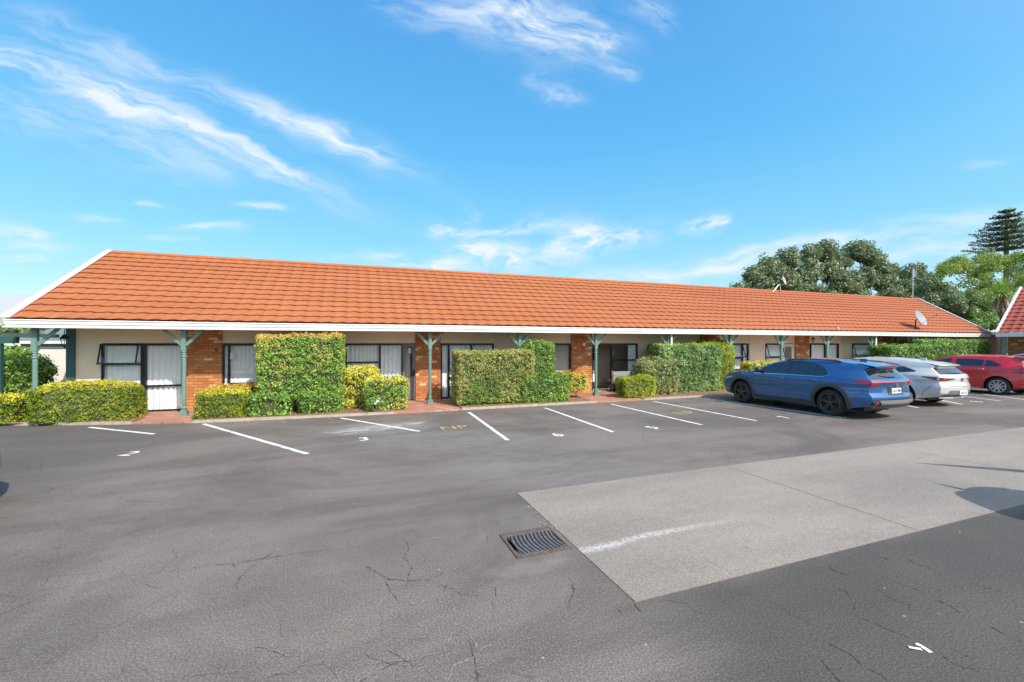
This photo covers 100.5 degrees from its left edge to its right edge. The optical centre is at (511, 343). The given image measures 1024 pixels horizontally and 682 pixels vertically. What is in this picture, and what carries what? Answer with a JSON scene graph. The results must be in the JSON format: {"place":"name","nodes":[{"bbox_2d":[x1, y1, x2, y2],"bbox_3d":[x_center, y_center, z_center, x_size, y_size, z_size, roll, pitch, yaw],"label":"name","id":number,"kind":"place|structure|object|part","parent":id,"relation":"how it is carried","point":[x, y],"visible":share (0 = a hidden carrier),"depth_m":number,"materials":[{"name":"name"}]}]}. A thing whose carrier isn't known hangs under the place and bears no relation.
{"place":"outdoors","nodes":[
{"label":"outdoors","id":0,"kind":"place"},
{"bbox_2d":[0,294,56,347],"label":"neighbouring building","id":1,"kind":"structure","parent":0,"point":[8,302],"depth_m":20.22,"materials":[{"name":"grey"}]},
{"bbox_2d":[19,391,643,423],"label":"veranda paving","id":2,"kind":"structure","parent":0,"point":[172,417],"depth_m":12.20,"materials":[{"name":"red brick"}]},
{"bbox_2d":[0,333,58,396],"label":"pergola","id":3,"kind":"object","parent":2,"relation":"on","point":[10,337],"visible":0.87,"depth_m":10.31,"materials":[{"name":"teal paint"}]},
{"bbox_2d":[211,380,258,394],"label":"orange shrub","id":4,"kind":"object","parent":2,"relation":"on","point":[251,386],"visible":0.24,"depth_m":11.55,"materials":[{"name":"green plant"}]},
{"bbox_2d":[611,370,631,390],"bbox_3d":[4.401,1.462,16.482,0.942,0.805,0.580,0,0,-20],"label":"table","id":5,"kind":"object","parent":2,"relation":"on","point":[620,373],"visible":0.42,"depth_m":16.58,"materials":[{"name":"white"}]},
{"bbox_2d":[216,400,643,529],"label":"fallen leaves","id":6,"kind":"object","parent":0,"point":[458,420],"visible":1,"depth_m":10.21,"materials":[{"name":"brown plant"}]},
{"bbox_2d":[0,353,1023,681],"bbox_3d":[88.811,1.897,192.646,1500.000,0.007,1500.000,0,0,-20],"label":"ground","id":7,"kind":"structure","parent":0,"point":[354,549],"depth_m":3.63,"materials":[{"name":"grey asphalt"}]},
{"bbox_2d":[0,324,30,350],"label":"tree","id":8,"kind":"object","parent":7,"relation":"on","point":[10,330],"visible":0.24,"depth_m":13.71,"materials":[{"name":"green plant"}]},
{"bbox_2d":[4,344,41,357],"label":"climbing shrub","id":9,"kind":"object","parent":7,"relation":"on","point":[16,350],"visible":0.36,"depth_m":11.45,"materials":[{"name":"green plant"}]},
{"bbox_2d":[4,352,58,415],"bbox_3d":[-12.676,1.156,10.864,1.623,1.939,1.292,0,0,-20],"label":"leafy shrub","id":10,"kind":"object","parent":7,"relation":"on","point":[18,373],"visible":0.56,"depth_m":10.66,"materials":[{"name":"green plant"}]},
{"bbox_2d":[0,421,132,425],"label":"kerb","id":11,"kind":"structure","parent":7,"relation":"on","point":[77,423],"depth_m":9.91,"materials":[{"name":"concrete"}]},
{"bbox_2d":[0,417,144,423],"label":"garden bed","id":12,"kind":"object","parent":7,"relation":"on","point":[135,419],"visible":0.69,"depth_m":10.19,"materials":[{"name":"soil"}]},
{"bbox_2d":[0,392,30,424],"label":"hedge","id":13,"kind":"object","parent":12,"relation":"on","point":[12,408],"visible":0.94,"depth_m":9.94,"materials":[{"name":"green plant"}]},
{"bbox_2d":[27,378,150,425],"bbox_3d":[-10.320,1.449,10.413,2.177,1.283,1.254,0,0,-20],"label":"golden hedge","id":14,"kind":"object","parent":12,"relation":"on","point":[82,400],"visible":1,"depth_m":10.07,"materials":[{"name":"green plant"}]},
{"bbox_2d":[14,328,164,382],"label":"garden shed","id":15,"kind":"structure","parent":7,"relation":"on","point":[55,349],"depth_m":13.38,"materials":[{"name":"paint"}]},
{"bbox_2d":[193,411,393,422],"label":"kerb","id":16,"kind":"structure","parent":7,"relation":"on","point":[285,417],"depth_m":10.71,"materials":[{"name":"concrete"}]},
{"bbox_2d":[195,408,392,419],"bbox_3d":[-5.585,1.873,11.316,4.603,0.055,1.261,0,0,-20],"label":"garden bed","id":17,"kind":"object","parent":7,"relation":"on","point":[359,410],"visible":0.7,"depth_m":11.21,"materials":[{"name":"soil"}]},
{"bbox_2d":[192,384,251,418],"bbox_3d":[-7.355,1.488,10.886,1.293,0.832,1.098,0,0,-20],"label":"golden hedge","id":18,"kind":"object","parent":17,"relation":"on","point":[218,402],"visible":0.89,"depth_m":10.56,"materials":[{"name":"green plant"}]},
{"bbox_2d":[244,391,293,416],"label":"leafy shrub","id":19,"kind":"object","parent":17,"relation":"on","point":[262,404],"visible":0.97,"depth_m":10.89,"materials":[{"name":"green plant"}]},
{"bbox_2d":[254,331,347,410],"bbox_3d":[-5.763,0.768,11.722,2.316,2.274,1.116,0,0,-20],"label":"tall hedge","id":20,"kind":"object","parent":17,"relation":"on","point":[293,363],"visible":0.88,"depth_m":11.36,"materials":[{"name":"green plant"}]},
{"bbox_2d":[294,388,347,413],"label":"leafy shrub","id":21,"kind":"object","parent":17,"relation":"on","point":[310,402],"visible":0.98,"depth_m":11.31,"materials":[{"name":"green plant"}]},
{"bbox_2d":[343,363,381,407],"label":"golden shrub","id":22,"kind":"object","parent":17,"relation":"on","point":[353,383],"visible":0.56,"depth_m":12.11,"materials":[{"name":"yellow plant"}]},
{"bbox_2d":[365,398,387,411],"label":"rose bush","id":23,"kind":"object","parent":17,"relation":"on","point":[375,403],"visible":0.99,"depth_m":11.39,"materials":[{"name":"green plant"}]},
{"bbox_2d":[361,374,409,410],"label":"boxy shrub","id":24,"kind":"object","parent":17,"relation":"on","point":[394,390],"visible":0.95,"depth_m":11.82,"materials":[{"name":"green plant"}]},
{"bbox_2d":[0,249,999,418],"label":"motel building","id":25,"kind":"structure","parent":7,"relation":"on","point":[206,320],"depth_m":14.19,"materials":[{"name":"tile"}]},
{"bbox_2d":[96,344,181,411],"bbox_3d":[-9.981,0.935,11.517,1.838,1.840,0.301,0,0,-20],"label":"window","id":26,"kind":"structure","parent":25,"relation":"in","point":[158,367],"depth_m":11.67,"materials":[{"name":"glass"}]},
{"bbox_2d":[222,344,287,404],"bbox_3d":[-7.475,0.935,12.501,1.729,1.840,0.191,0,0,-20],"label":"sliding door","id":27,"kind":"structure","parent":25,"relation":"in","point":[238,360],"depth_m":12.39,"materials":[{"name":"glass"}]},
{"bbox_2d":[345,344,402,380],"bbox_3d":[-4.406,0.935,13.666,1.746,1.840,0.129,0,0,-20],"label":"window","id":28,"kind":"structure","parent":25,"relation":"in","point":[388,358],"depth_m":13.71,"materials":[{"name":"black metal"}]},
{"bbox_2d":[403,344,414,399],"bbox_3d":[-3.387,0.932,13.999,0.395,1.835,0.172,0,0,-20],"label":"door","id":29,"kind":"structure","parent":25,"relation":"in","point":[406,347],"depth_m":14.02,"materials":[{"name":"grey"}]},
{"bbox_2d":[441,344,493,397],"bbox_3d":[-1.526,0.935,14.695,1.883,1.840,0.191,0,0,-20],"label":"sliding door","id":30,"kind":"structure","parent":25,"relation":"in","point":[446,349],"depth_m":14.49,"materials":[{"name":"glass"}]},
{"bbox_2d":[553,344,570,392],"bbox_3d":[1.292,0.935,15.755,1.938,1.840,0.103,0,0,-20],"label":"sliding door","id":31,"kind":"structure","parent":25,"relation":"in","point":[562,352],"depth_m":16.02,"materials":[{"name":"black metal"}]},
{"bbox_2d":[592,344,637,391],"bbox_3d":[4.049,0.932,16.738,2.118,1.835,0.163,0,0,-20],"label":"sliding door","id":32,"kind":"structure","parent":25,"relation":"in","point":[632,348],"depth_m":16.96,"materials":[{"name":"black metal"}]},
{"bbox_2d":[732,344,748,371],"bbox_3d":[9.847,0.935,18.823,1.735,1.840,0.320,0,0,-20],"label":"window","id":33,"kind":"structure","parent":25,"relation":"in","point":[741,350],"depth_m":19.06,"materials":[{"name":"grey glass"}]},
{"bbox_2d":[765,344,785,360],"bbox_3d":[12.137,0.935,19.664,1.089,1.840,0.312,0,0,-20],"label":"window","id":34,"kind":"structure","parent":25,"relation":"in","point":[772,351],"depth_m":19.74,"materials":[{"name":"grey glass"}]},
{"bbox_2d":[774,276,790,291],"bbox_3d":[15.057,-3.337,23.871,0.950,0.894,0.400,0,0,9],"label":"satellite dish","id":35,"kind":"object","parent":25,"relation":"on","point":[784,281],"visible":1,"depth_m":23.93,"materials":[{"name":"grey metal"}]},
{"bbox_2d":[783,344,794,360],"bbox_3d":[13.004,0.932,20.057,0.810,1.835,0.068,0,0,-20],"label":"door","id":36,"kind":"structure","parent":25,"relation":"in","point":[788,348],"depth_m":20.03,"materials":[{"name":"grey"}]},
{"bbox_2d":[810,344,838,357],"bbox_3d":[15.274,0.935,20.927,2.150,1.840,0.130,0,0,-20],"label":"sliding door","id":37,"kind":"structure","parent":25,"relation":"in","point":[816,350],"depth_m":20.93,"materials":[{"name":"white glass"}]},
{"bbox_2d":[852,344,869,356],"bbox_3d":[18.220,0.935,21.912,2.053,1.840,0.319,0,0,-20],"label":"window","id":38,"kind":"structure","parent":25,"relation":"in","point":[857,349],"depth_m":21.90,"materials":[{"name":"grey glass"}]},
{"bbox_2d":[912,260,916,297],"bbox_3d":[27.010,-4.199,28.543,1.044,2.798,0.181,0,0,-37],"label":"television aerial","id":39,"kind":"object","parent":25,"relation":"on","point":[914,273],"visible":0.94,"depth_m":28.44,"materials":[{"name":"grey metal"}]},
{"bbox_2d":[915,310,938,326],"bbox_3d":[20.984,-1.244,21.743,0.794,0.920,0.857,0,0,7],"label":"satellite dish","id":40,"kind":"object","parent":25,"relation":"on","point":[921,319],"visible":1,"depth_m":21.98,"materials":[{"name":"white metal"}]},
{"bbox_2d":[452,396,593,407],"bbox_3d":[0.395,1.873,13.514,4.387,0.055,1.277,0,0,-20],"label":"garden bed","id":41,"kind":"object","parent":7,"relation":"on","point":[571,398],"visible":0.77,"depth_m":13.07,"materials":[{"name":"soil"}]},
{"bbox_2d":[449,348,535,405],"bbox_3d":[-0.560,1.006,13.342,2.752,1.801,1.196,0,0,-20],"label":"tall hedge","id":42,"kind":"object","parent":41,"relation":"on","point":[492,375],"visible":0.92,"depth_m":12.95,"materials":[{"name":"green plant"}]},
{"bbox_2d":[518,338,556,376],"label":"tall shrub","id":43,"kind":"object","parent":41,"relation":"on","point":[545,355],"visible":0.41,"depth_m":14.06,"materials":[{"name":"green plant"}]},
{"bbox_2d":[519,371,570,402],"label":"leafy shrub","id":44,"kind":"object","parent":41,"relation":"on","point":[550,387],"visible":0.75,"depth_m":13.41,"materials":[{"name":"green plant"}]},
{"bbox_2d":[552,369,591,396],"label":"golden shrub","id":45,"kind":"object","parent":41,"relation":"on","point":[578,380],"visible":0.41,"depth_m":14.36,"materials":[{"name":"yellow plant"}]},
{"bbox_2d":[461,401,595,409],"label":"kerb","id":46,"kind":"structure","parent":7,"relation":"on","point":[521,405],"depth_m":12.79,"materials":[{"name":"concrete"}]},
{"bbox_2d":[499,526,571,558],"bbox_3d":[0.217,1.909,4.078,0.546,0.042,0.498,0,0,-20],"label":"drain grate","id":47,"kind":"object","parent":7,"relation":"on","point":[531,542],"visible":0.94,"depth_m":4.05,"materials":[{"name":"metal"}]},
{"bbox_2d":[637,389,730,398],"bbox_3d":[18.692,1.873,20.243,30.913,0.055,1.316,0,0,-20],"label":"garden bed","id":48,"kind":"object","parent":7,"relation":"on","point":[723,391],"visible":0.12,"depth_m":15.68,"materials":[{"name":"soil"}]},
{"bbox_2d":[614,373,658,397],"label":"golden hedge","id":49,"kind":"object","parent":48,"relation":"on","point":[635,386],"visible":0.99,"depth_m":14.64,"materials":[{"name":"green plant"}]},
{"bbox_2d":[632,354,679,394],"bbox_3d":[5.315,1.247,15.782,1.912,1.705,1.277,0,0,-20],"label":"mixed shrub","id":50,"kind":"object","parent":48,"relation":"on","point":[661,370],"visible":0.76,"depth_m":15.41,"materials":[{"name":"green plant"}]},
{"bbox_2d":[645,341,721,391],"bbox_3d":[6.697,0.905,16.594,3.096,2.004,1.247,0,0,-20],"label":"tall hedge","id":51,"kind":"object","parent":48,"relation":"on","point":[698,365],"visible":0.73,"depth_m":16.25,"materials":[{"name":"green plant"}]},
{"bbox_2d":[643,393,732,399],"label":"kerb","id":52,"kind":"structure","parent":7,"relation":"on","point":[691,396],"depth_m":14.88,"materials":[{"name":"concrete"}]},
{"bbox_2d":[696,339,734,388],"bbox_3d":[8.274,0.940,17.550,2.044,2.269,1.091,0,0,-20],"label":"shrub","id":53,"kind":"object","parent":7,"relation":"on","point":[726,357],"visible":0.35,"depth_m":17.33,"materials":[{"name":"green plant"}]},
{"bbox_2d":[739,359,780,370],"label":"golden shrub","id":54,"kind":"object","parent":7,"relation":"on","point":[746,364],"visible":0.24,"depth_m":17.78,"materials":[{"name":"yellow plant"}]},
{"bbox_2d":[517,427,1023,601],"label":"concrete drive","id":55,"kind":"structure","parent":7,"relation":"on","point":[636,539],"depth_m":4.95,"materials":[{"name":"grey concrete"}]},
{"bbox_2d":[727,238,902,295],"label":"spreading tree","id":56,"kind":"object","parent":7,"relation":"on","point":[875,271],"visible":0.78,"depth_m":54.01,"materials":[{"name":"green plant"}]},
{"bbox_2d":[724,358,913,415],"bbox_3d":[8.706,1.154,12.747,2.081,1.493,4.859,0,0,-21],"label":"blue suv","id":57,"kind":"object","parent":7,"relation":"on","point":[833,386],"visible":1,"depth_m":11.30,"materials":[{"name":"paint"}]},
{"bbox_3d":[7.839,0.727,12.834,0.208,0.326,1.012,0,0,-21],"label":"side window","id":58,"kind":"part","parent":57,"relation":"part of","materials":[{"name":"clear glass"}]},
{"bbox_3d":[8.179,0.710,11.978,0.213,0.325,0.668,0,0,-21],"label":"side window","id":59,"kind":"part","parent":57,"relation":"part of","materials":[{"name":"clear glass"}]},
{"bbox_3d":[8.346,0.737,11.484,0.158,0.247,0.293,0,0,-21],"label":"side window","id":60,"kind":"part","parent":57,"relation":"part of","materials":[{"name":"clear glass"}]},
{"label":"rear window","id":61,"kind":"part","parent":57,"relation":"part of","materials":[{"name":"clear glass"}]},
{"bbox_2d":[874,261,930,298],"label":"spreading tree","id":62,"kind":"object","parent":7,"relation":"on","point":[902,288],"visible":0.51,"depth_m":57.64,"materials":[{"name":"green plant"}]},
{"bbox_2d":[867,343,947,359],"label":"clipped hedge","id":63,"kind":"object","parent":7,"relation":"on","point":[920,351],"visible":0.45,"depth_m":20.20,"materials":[{"name":"green plant"}]},
{"bbox_2d":[853,357,970,401],"bbox_3d":[12.475,1.175,14.868,2.095,1.449,4.923,0,0,-20],"label":"silver hatchback","id":64,"kind":"object","parent":7,"relation":"on","point":[934,381],"visible":0.45,"depth_m":12.77,"materials":[{"name":"paint"}]},
{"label":"side window","id":65,"kind":"part","parent":64,"relation":"part of","materials":[{"name":"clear glass"}]},
{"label":"rear window","id":66,"kind":"part","parent":64,"relation":"part of","materials":[{"name":"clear glass"}]},
{"bbox_2d":[926,271,945,281],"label":"dark tree","id":67,"kind":"object","parent":7,"relation":"on","point":[931,275],"visible":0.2,"depth_m":83.31,"materials":[{"name":"green plant"}]},
{"bbox_2d":[911,277,969,314],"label":"spreading tree","id":68,"kind":"object","parent":7,"relation":"on","point":[943,295],"visible":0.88,"depth_m":44.93,"materials":[{"name":"green plant"}]},
{"bbox_2d":[897,338,992,356],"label":"clipped hedge","id":69,"kind":"object","parent":7,"relation":"on","point":[969,346],"visible":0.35,"depth_m":22.23,"materials":[{"name":"green plant"}]},
{"bbox_2d":[933,249,1023,319],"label":"yellow green tree","id":70,"kind":"object","parent":7,"relation":"on","point":[960,265],"visible":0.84,"depth_m":52.95,"materials":[{"name":"green plant"}]},
{"bbox_2d":[933,354,1023,394],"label":"red hatchback","id":71,"kind":"object","parent":7,"relation":"on","point":[999,374],"visible":0.56,"depth_m":15.93,"materials":[{"name":"paint"}]},
{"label":"side window","id":72,"kind":"part","parent":71,"relation":"part of","materials":[{"name":"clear glass"}]},
{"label":"side window","id":73,"kind":"part","parent":71,"relation":"part of","materials":[{"name":"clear glass"}]},
{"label":"side window","id":74,"kind":"part","parent":71,"relation":"part of","materials":[{"name":"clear glass"}]},
{"bbox_2d":[954,286,1013,330],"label":"undergrowth tree","id":75,"kind":"object","parent":7,"relation":"on","point":[980,313],"visible":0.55,"depth_m":49.26,"materials":[{"name":"green plant"}]},
{"bbox_2d":[961,207,1023,352],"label":"layered conifer","id":76,"kind":"object","parent":7,"relation":"on","point":[1007,238],"visible":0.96,"depth_m":83.50,"materials":[{"name":"green plant"}]},
{"bbox_2d":[971,275,1022,354],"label":"strap leaf palm","id":77,"kind":"object","parent":7,"relation":"on","point":[1000,304],"visible":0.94,"depth_m":36.00,"materials":[{"name":"green plant"}]},
{"bbox_2d":[995,287,1023,354],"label":"motel wing","id":78,"kind":"structure","parent":7,"relation":"on","point":[1011,325],"depth_m":22.58,"materials":[{"name":"tile"}]},
{"bbox_2d":[0,0,1023,332],"label":"sky","id":79,"kind":"structure","parent":0,"point":[686,142],"materials":[{"name":"blue"}]}
]}

